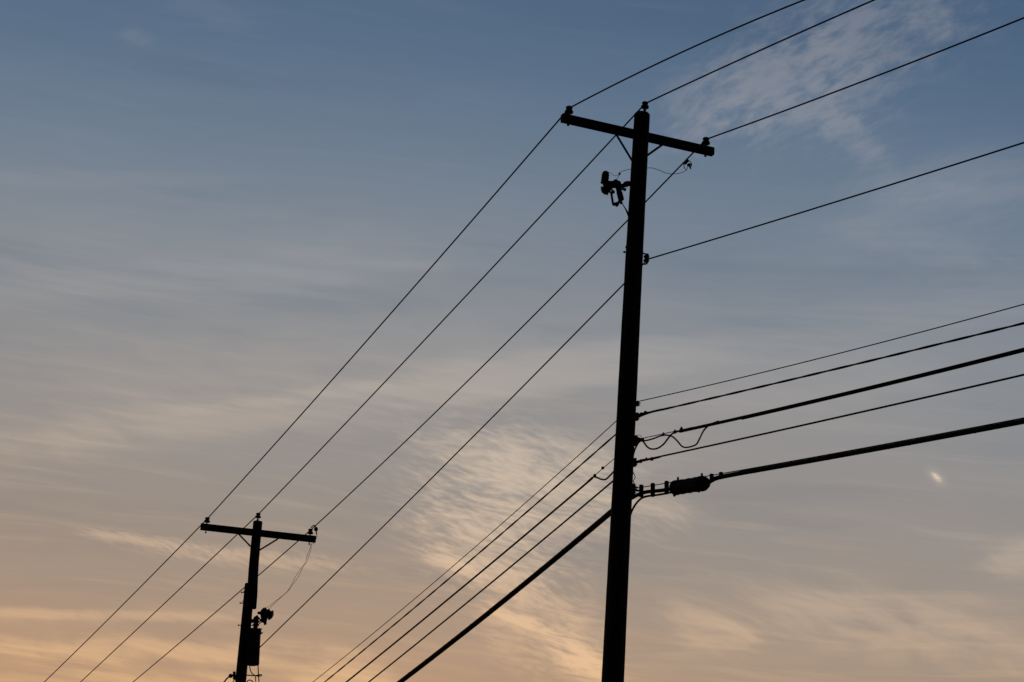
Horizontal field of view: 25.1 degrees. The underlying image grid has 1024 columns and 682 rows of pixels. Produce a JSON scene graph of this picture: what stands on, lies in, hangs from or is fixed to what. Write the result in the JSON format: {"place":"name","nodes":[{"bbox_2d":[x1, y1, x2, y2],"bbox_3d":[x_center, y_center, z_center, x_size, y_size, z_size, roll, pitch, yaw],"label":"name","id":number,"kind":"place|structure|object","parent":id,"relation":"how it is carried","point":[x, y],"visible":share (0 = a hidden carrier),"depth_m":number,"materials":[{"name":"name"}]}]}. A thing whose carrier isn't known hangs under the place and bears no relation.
{"place":"outdoors","nodes":[
{"label":"outdoors","id":0,"kind":"place"},
{"bbox_2d":[0,0,1023,681],"label":"sky","id":1,"kind":"structure","parent":0,"point":[208,208],"materials":[{"name":"blue"}]},
{"bbox_3d":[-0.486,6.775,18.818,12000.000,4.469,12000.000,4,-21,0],"label":"ground","id":2,"kind":"structure","parent":0,"visible":0},
{"bbox_2d":[200,513,315,681],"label":"utility pole","id":3,"kind":"object","parent":2,"relation":"on","point":[250,591],"visible":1,"depth_m":48.31,"materials":[{"name":"brown wood"}]},
{"bbox_2d":[245,615,262,681],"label":"transformer","id":4,"kind":"object","parent":3,"relation":"attached to","point":[254,633],"visible":1,"depth_m":47.67,"materials":[{"name":"grey metal"}]},
{"bbox_2d":[250,607,273,624],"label":"fuse cutout","id":5,"kind":"object","parent":3,"relation":"attached to","point":[265,613],"visible":1,"depth_m":48.00,"materials":[{"name":"brown ceramic"}]},
{"bbox_2d":[267,525,317,607],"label":"jumper wire","id":6,"kind":"object","parent":3,"relation":"hanging from","point":[316,529],"visible":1,"depth_m":48.59,"materials":[{"name":"metal"}]},
{"bbox_2d":[560,101,714,681],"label":"utility pole","id":7,"kind":"object","parent":2,"relation":"on","point":[623,493],"visible":1,"depth_m":32.47,"materials":[{"name":"brown wood"}]},
{"bbox_2d":[44,0,804,681],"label":"power line","id":8,"kind":"object","parent":7,"relation":"attached to","point":[420,280],"visible":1,"depth_m":37.67,"materials":[{"name":"metal"}]},
{"bbox_2d":[80,0,874,681],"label":"power line","id":9,"kind":"object","parent":7,"relation":"attached to","point":[494,266],"visible":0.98,"depth_m":38.16,"materials":[{"name":"metal"}]},
{"bbox_2d":[133,17,1023,681],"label":"power line","id":10,"kind":"object","parent":7,"relation":"attached to","point":[589,259],"visible":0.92,"depth_m":37.31,"materials":[{"name":"metal"}]},
{"bbox_2d":[609,159,691,178],"bbox_3d":[2.185,-2.589,34.284,0.462,1.014,1.797,-15,-29,41],"label":"jumper wire","id":11,"kind":"object","parent":10,"relation":"hanging from","point":[686,161],"visible":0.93,"depth_m":35.08,"materials":[{"name":"metal"}]},
{"bbox_2d":[600,171,634,218],"bbox_3d":[1.549,-2.124,33.568,0.545,0.753,0.160,4,-21,0],"label":"fuse cutout","id":12,"kind":"object","parent":7,"relation":"attached to","point":[607,187],"visible":1,"depth_m":33.57,"materials":[{"name":"metal"}]},
{"bbox_2d":[233,142,1023,681],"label":"power line","id":13,"kind":"object","parent":7,"relation":"attached to","point":[609,298],"visible":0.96,"depth_m":34.19,"materials":[{"name":"metal"}]},
{"bbox_2d":[313,304,1023,681],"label":"strand wire","id":14,"kind":"object","parent":7,"relation":"attached to","point":[679,392],"visible":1,"depth_m":31.30,"materials":[{"name":"metal"}]},
{"bbox_2d":[324,322,1023,681],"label":"twisted cable","id":15,"kind":"object","parent":7,"relation":"attached to","point":[640,414],"visible":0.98,"depth_m":31.12,"materials":[{"name":"metal"}]},
{"bbox_2d":[346,348,1023,681],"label":"lashed cable","id":16,"kind":"object","parent":7,"relation":"attached to","point":[904,379],"visible":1,"depth_m":29.99,"materials":[{"name":"metal"}]},
{"bbox_2d":[368,374,1023,681],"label":"telephone cable","id":17,"kind":"object","parent":7,"relation":"attached to","point":[657,457],"visible":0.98,"depth_m":30.87,"materials":[{"name":"metal"}]},
{"bbox_2d":[397,417,1023,681],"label":"trunk cable","id":18,"kind":"object","parent":7,"relation":"attached to","point":[641,491],"visible":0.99,"depth_m":30.34,"materials":[{"name":"metal"}]},
{"bbox_2d":[669,473,709,496],"bbox_3d":[2.383,1.923,30.929,0.220,0.344,0.853,16,-24,-28],"label":"splice case","id":19,"kind":"object","parent":18,"relation":"hanging from","point":[698,484],"visible":1,"depth_m":30.79,"materials":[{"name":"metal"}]}
]}

